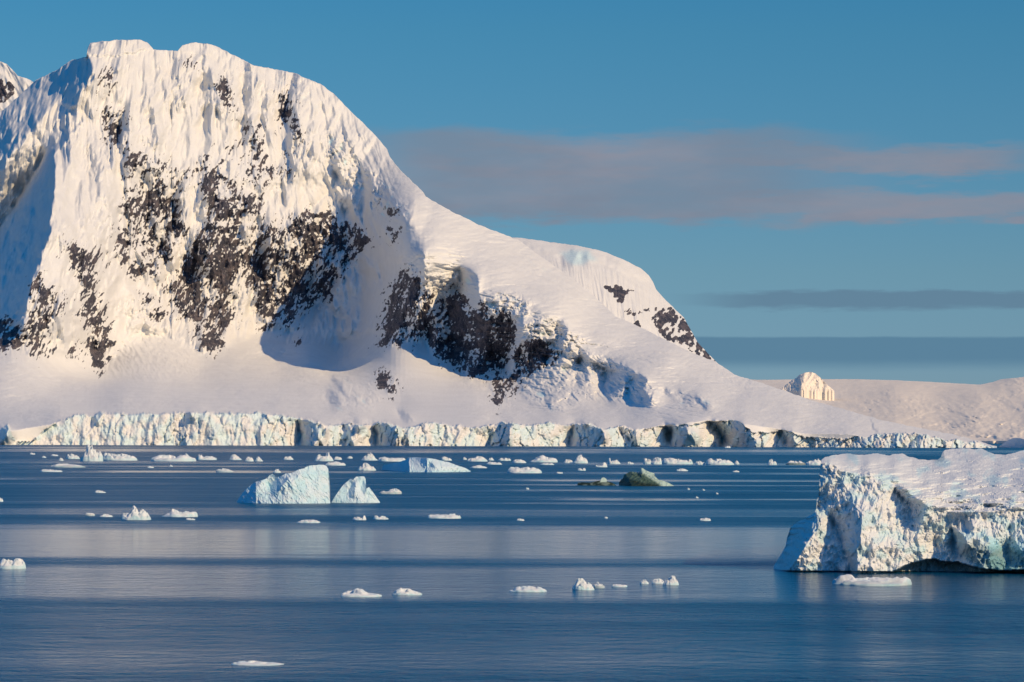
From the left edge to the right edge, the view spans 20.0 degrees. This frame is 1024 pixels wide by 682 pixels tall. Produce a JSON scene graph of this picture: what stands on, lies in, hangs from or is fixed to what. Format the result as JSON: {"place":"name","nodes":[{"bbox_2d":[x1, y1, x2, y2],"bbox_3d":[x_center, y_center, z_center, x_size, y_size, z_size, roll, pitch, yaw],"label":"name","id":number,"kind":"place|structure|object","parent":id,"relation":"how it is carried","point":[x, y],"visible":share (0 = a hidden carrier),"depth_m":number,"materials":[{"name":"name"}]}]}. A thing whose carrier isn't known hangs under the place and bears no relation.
{"place":"outdoors","nodes":[
{"label":"outdoors","id":0,"kind":"place"},
{"bbox_2d":[0,61,32,111],"bbox_3d":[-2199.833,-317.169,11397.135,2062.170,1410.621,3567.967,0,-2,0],"label":"distant peak","id":1,"kind":"structure","parent":0,"point":[13,86],"depth_m":10610.31,"materials":[{"name":"white snow"}]},
{"bbox_2d":[0,40,996,447],"bbox_3d":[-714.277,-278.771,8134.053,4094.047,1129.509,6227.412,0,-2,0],"label":"mountain","id":2,"kind":"structure","parent":0,"point":[204,244],"depth_m":7144.94,"materials":[{"name":"white snow"}]},
{"bbox_2d":[0,444,1023,681],"bbox_3d":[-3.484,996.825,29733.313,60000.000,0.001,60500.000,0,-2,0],"label":"sea","id":3,"kind":"structure","parent":0,"point":[219,585],"depth_m":361.95,"materials":[{"name":"blue liquid"}]},
{"bbox_2d":[0,558,25,568],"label":"ice floe","id":4,"kind":"object","parent":3,"relation":"on","point":[17,563],"visible":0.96,"depth_m":390.39,"materials":[{"name":"white ice"}]},
{"bbox_2d":[40,469,61,471],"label":"ice floe","id":5,"kind":"object","parent":3,"relation":"on","point":[46,470],"visible":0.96,"depth_m":1416.11,"materials":[{"name":"white ice"}]},
{"bbox_2d":[51,463,84,467],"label":"ice floe","id":6,"kind":"object","parent":3,"relation":"on","point":[65,465],"visible":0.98,"depth_m":1615.20,"materials":[{"name":"white ice"}]},
{"bbox_2d":[66,454,79,458],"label":"ice floe","id":7,"kind":"object","parent":3,"relation":"on","point":[71,456],"visible":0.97,"depth_m":2186.69,"materials":[{"name":"white ice"}]},
{"bbox_2d":[80,444,102,460],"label":"ice floe","id":8,"kind":"object","parent":3,"relation":"on","point":[91,454],"visible":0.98,"depth_m":1993.16,"materials":[{"name":"white ice"}]},
{"bbox_2d":[100,514,112,516],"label":"ice floe","id":9,"kind":"object","parent":3,"relation":"on","point":[105,515],"visible":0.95,"depth_m":639.73,"materials":[{"name":"white ice"}]},
{"bbox_2d":[103,453,136,460],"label":"ice floe","id":10,"kind":"object","parent":3,"relation":"on","point":[115,457],"visible":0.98,"depth_m":2064.25,"materials":[{"name":"white ice"}]},
{"bbox_2d":[121,506,150,519],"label":"ice floe","id":11,"kind":"object","parent":3,"relation":"on","point":[135,514],"visible":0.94,"depth_m":617.38,"materials":[{"name":"white ice"}]},
{"bbox_2d":[151,453,195,460],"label":"ice floe","id":12,"kind":"object","parent":3,"relation":"on","point":[186,457],"visible":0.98,"depth_m":2017.09,"materials":[{"name":"white ice"}]},
{"bbox_2d":[162,509,197,516],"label":"ice floe","id":13,"kind":"object","parent":3,"relation":"on","point":[174,513],"visible":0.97,"depth_m":641.54,"materials":[{"name":"white ice"}]},
{"bbox_2d":[196,455,216,459],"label":"ice floe","id":14,"kind":"object","parent":3,"relation":"on","point":[200,457],"visible":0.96,"depth_m":2142.79,"materials":[{"name":"white ice"}]},
{"bbox_2d":[216,468,232,471],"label":"ice floe","id":15,"kind":"object","parent":3,"relation":"on","point":[223,470],"visible":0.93,"depth_m":1433.05,"materials":[{"name":"white ice"}]},
{"bbox_2d":[229,454,241,459],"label":"ice floe","id":16,"kind":"object","parent":3,"relation":"on","point":[234,457],"visible":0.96,"depth_m":2151.56,"materials":[{"name":"white ice"}]},
{"bbox_2d":[231,661,282,665],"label":"ice floe","id":17,"kind":"object","parent":3,"relation":"on","point":[252,663],"visible":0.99,"depth_m":228.05,"materials":[{"name":"white ice"}]},
{"bbox_2d":[237,465,329,503],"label":"iceberg","id":18,"kind":"object","parent":3,"relation":"on","point":[310,484],"visible":0.98,"depth_m":776.30,"materials":[{"name":"white ice"}]},
{"bbox_2d":[283,456,293,459],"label":"ice floe","id":19,"kind":"object","parent":3,"relation":"on","point":[288,458],"visible":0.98,"depth_m":2182.21,"materials":[{"name":"white ice"}]},
{"bbox_2d":[297,520,319,522],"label":"ice floe","id":20,"kind":"object","parent":3,"relation":"on","point":[308,521],"visible":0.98,"depth_m":601.09,"materials":[{"name":"white ice"}]},
{"bbox_2d":[315,452,333,460],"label":"ice floe","id":21,"kind":"object","parent":3,"relation":"on","point":[327,457],"visible":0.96,"depth_m":2070.06,"materials":[{"name":"white ice"}]},
{"bbox_2d":[325,461,345,465],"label":"ice floe","id":22,"kind":"object","parent":3,"relation":"on","point":[335,463],"visible":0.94,"depth_m":1769.97,"materials":[{"name":"white ice"}]},
{"bbox_2d":[332,476,379,502],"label":"iceberg","id":23,"kind":"object","parent":3,"relation":"on","point":[354,490],"visible":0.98,"depth_m":784.00,"materials":[{"name":"white ice"}]},
{"bbox_2d":[353,515,365,519],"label":"ice floe","id":24,"kind":"object","parent":3,"relation":"on","point":[359,518],"visible":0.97,"depth_m":622.67,"materials":[{"name":"white ice"}]},
{"bbox_2d":[341,588,381,596],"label":"ice floe","id":25,"kind":"object","parent":3,"relation":"on","point":[357,592],"visible":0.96,"depth_m":325.53,"materials":[{"name":"white ice"}]},
{"bbox_2d":[358,463,375,470],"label":"ice floe","id":26,"kind":"object","parent":3,"relation":"on","point":[365,467],"visible":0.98,"depth_m":1513.45,"materials":[{"name":"white ice"}]},
{"bbox_2d":[361,453,376,459],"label":"ice floe","id":27,"kind":"object","parent":3,"relation":"on","point":[370,456],"visible":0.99,"depth_m":2151.10,"materials":[{"name":"white ice"}]},
{"bbox_2d":[373,515,387,518],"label":"ice floe","id":28,"kind":"object","parent":3,"relation":"on","point":[380,517],"visible":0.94,"depth_m":628.11,"materials":[{"name":"white ice"}]},
{"bbox_2d":[379,488,401,493],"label":"ice floe","id":29,"kind":"object","parent":3,"relation":"on","point":[394,491],"visible":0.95,"depth_m":904.86,"materials":[{"name":"white ice"}]},
{"bbox_2d":[378,457,404,461],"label":"ice floe","id":30,"kind":"object","parent":3,"relation":"on","point":[385,459],"visible":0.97,"depth_m":2062.76,"materials":[{"name":"white ice"}]},
{"bbox_2d":[393,588,421,594],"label":"ice floe","id":31,"kind":"object","parent":3,"relation":"on","point":[403,591],"visible":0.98,"depth_m":329.70,"materials":[{"name":"white ice"}]},
{"bbox_2d":[381,457,469,471],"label":"iceberg","id":32,"kind":"object","parent":3,"relation":"on","point":[414,464],"visible":0.98,"depth_m":1469.30,"materials":[{"name":"white ice"}]},
{"bbox_2d":[428,514,460,518],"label":"ice floe","id":33,"kind":"object","parent":3,"relation":"on","point":[445,516],"visible":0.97,"depth_m":636.39,"materials":[{"name":"white ice"}]},
{"bbox_2d":[441,456,451,460],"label":"ice floe","id":34,"kind":"object","parent":3,"relation":"on","point":[444,458],"visible":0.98,"depth_m":2159.90,"materials":[{"name":"white ice"}]},
{"bbox_2d":[467,456,487,461],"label":"ice floe","id":35,"kind":"object","parent":3,"relation":"on","point":[479,459],"visible":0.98,"depth_m":2087.08,"materials":[{"name":"white ice"}]},
{"bbox_2d":[471,465,486,467],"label":"ice floe","id":36,"kind":"object","parent":3,"relation":"on","point":[478,466],"visible":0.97,"depth_m":1654.20,"materials":[{"name":"white ice"}]},
{"bbox_2d":[486,462,501,464],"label":"ice floe","id":37,"kind":"object","parent":3,"relation":"on","point":[493,463],"visible":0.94,"depth_m":1864.87,"materials":[{"name":"white ice"}]},
{"bbox_2d":[498,458,510,460],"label":"ice floe","id":38,"kind":"object","parent":3,"relation":"on","point":[502,459],"visible":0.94,"depth_m":2163.46,"materials":[{"name":"white ice"}]},
{"bbox_2d":[512,459,525,462],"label":"ice floe","id":39,"kind":"object","parent":3,"relation":"on","point":[518,461],"visible":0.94,"depth_m":1984.23,"materials":[{"name":"white ice"}]},
{"bbox_2d":[507,467,541,472],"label":"ice floe","id":40,"kind":"object","parent":3,"relation":"on","point":[522,470],"visible":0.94,"depth_m":1431.71,"materials":[{"name":"white ice"}]},
{"bbox_2d":[509,586,546,591],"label":"ice floe","id":41,"kind":"object","parent":3,"relation":"on","point":[527,589],"visible":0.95,"depth_m":337.18,"materials":[{"name":"white ice"}]},
{"bbox_2d":[530,455,557,461],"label":"ice floe","id":42,"kind":"object","parent":3,"relation":"on","point":[542,458],"visible":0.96,"depth_m":2042.04,"materials":[{"name":"white ice"}]},
{"bbox_2d":[572,455,587,462],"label":"ice floe","id":43,"kind":"object","parent":3,"relation":"on","point":[579,459],"visible":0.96,"depth_m":1976.71,"materials":[{"name":"white ice"}]},
{"bbox_2d":[572,578,593,589],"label":"ice floe","id":44,"kind":"object","parent":3,"relation":"on","point":[581,584],"visible":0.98,"depth_m":341.46,"materials":[{"name":"white ice"}]},
{"bbox_2d":[577,477,615,485],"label":"ice growler","id":45,"kind":"object","parent":3,"relation":"on","point":[603,481],"visible":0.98,"depth_m":1074.64,"materials":[{"name":"ice"}]},
{"bbox_2d":[593,582,604,587],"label":"ice floe","id":46,"kind":"object","parent":3,"relation":"on","point":[597,585],"visible":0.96,"depth_m":346.42,"materials":[{"name":"white ice"}]},
{"bbox_2d":[607,458,620,463],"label":"ice floe","id":47,"kind":"object","parent":3,"relation":"on","point":[613,462],"visible":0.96,"depth_m":1938.26,"materials":[{"name":"white ice"}]},
{"bbox_2d":[612,584,626,586],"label":"ice floe","id":48,"kind":"object","parent":3,"relation":"on","point":[616,585],"visible":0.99,"depth_m":348.86,"materials":[{"name":"white ice"}]},
{"bbox_2d":[619,468,672,485],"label":"iceberg","id":49,"kind":"object","parent":3,"relation":"on","point":[643,477],"visible":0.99,"depth_m":1070.14,"materials":[{"name":"green ice"}]},
{"bbox_2d":[643,458,650,463],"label":"ice floe","id":50,"kind":"object","parent":3,"relation":"on","point":[646,461],"visible":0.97,"depth_m":1946.26,"materials":[{"name":"white ice"}]},
{"bbox_2d":[651,457,661,463],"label":"ice floe","id":51,"kind":"object","parent":3,"relation":"on","point":[657,460],"visible":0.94,"depth_m":1937.14,"materials":[{"name":"white ice"}]},
{"bbox_2d":[652,578,663,583],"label":"ice floe","id":52,"kind":"object","parent":3,"relation":"on","point":[658,581],"visible":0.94,"depth_m":356.77,"materials":[{"name":"white ice"}]},
{"bbox_2d":[663,576,678,584],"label":"ice floe","id":53,"kind":"object","parent":3,"relation":"on","point":[672,580],"visible":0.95,"depth_m":353.87,"materials":[{"name":"white ice"}]},
{"bbox_2d":[662,458,692,463],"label":"ice floe","id":54,"kind":"object","parent":3,"relation":"on","point":[670,461],"visible":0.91,"depth_m":1944.32,"materials":[{"name":"white ice"}]},
{"bbox_2d":[695,461,704,464],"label":"ice floe","id":55,"kind":"object","parent":3,"relation":"on","point":[700,463],"visible":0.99,"depth_m":1913.77,"materials":[{"name":"white ice"}]},
{"bbox_2d":[699,518,710,520],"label":"ice floe","id":56,"kind":"object","parent":3,"relation":"on","point":[704,519],"visible":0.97,"depth_m":625.66,"materials":[{"name":"white ice"}]},
{"bbox_2d":[706,458,733,464],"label":"ice floe","id":57,"kind":"object","parent":3,"relation":"on","point":[710,461],"visible":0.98,"depth_m":1909.09,"materials":[{"name":"white ice"}]},
{"bbox_2d":[767,459,776,464],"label":"ice floe","id":58,"kind":"object","parent":3,"relation":"on","point":[770,462],"visible":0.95,"depth_m":1920.24,"materials":[{"name":"white ice"}]},
{"bbox_2d":[785,461,805,464],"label":"ice floe","id":59,"kind":"object","parent":3,"relation":"on","point":[795,463],"visible":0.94,"depth_m":1926.76,"materials":[{"name":"white ice"}]},
{"bbox_2d":[806,459,820,464],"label":"ice floe","id":60,"kind":"object","parent":3,"relation":"on","point":[816,462],"visible":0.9,"depth_m":1920.20,"materials":[{"name":"white ice"}]},
{"bbox_2d":[832,574,911,585],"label":"ice floe","id":61,"kind":"object","parent":3,"relation":"on","point":[848,579],"visible":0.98,"depth_m":354.65,"materials":[{"name":"white ice"}]},
{"bbox_2d":[774,448,1023,573],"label":"iceberg","id":62,"kind":"object","parent":3,"relation":"on","point":[956,510],"visible":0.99,"depth_m":391.29,"materials":[{"name":"white ice"}]},
{"bbox_2d":[999,438,1023,447],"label":"islet","id":63,"kind":"object","parent":3,"relation":"on","point":[1015,443],"visible":0.96,"depth_m":5577.51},
{"bbox_2d":[0,0,1023,384],"label":"sky","id":64,"kind":"structure","parent":0,"point":[829,189],"materials":[{"name":"blue"}]},
{"bbox_2d":[513,237,715,361],"bbox_3d":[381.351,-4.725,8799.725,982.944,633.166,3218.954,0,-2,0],"label":"rocky ridge","id":65,"kind":"structure","parent":0,"point":[620,288],"depth_m":8523.67,"materials":[{"name":"white snow"}]},
{"bbox_2d":[750,377,1023,443],"bbox_3d":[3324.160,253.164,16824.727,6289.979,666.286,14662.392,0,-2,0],"label":"snowfield","id":66,"kind":"structure","parent":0,"point":[991,413],"depth_m":13139.65,"materials":[{"name":"white snow"}]},
{"bbox_2d":[781,372,833,400],"bbox_3d":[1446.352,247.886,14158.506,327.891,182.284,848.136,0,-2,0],"label":"snowy knoll","id":67,"kind":"structure","parent":66,"relation":"on","point":[811,385],"depth_m":13790.61,"materials":[{"name":"white snow"}]}
]}

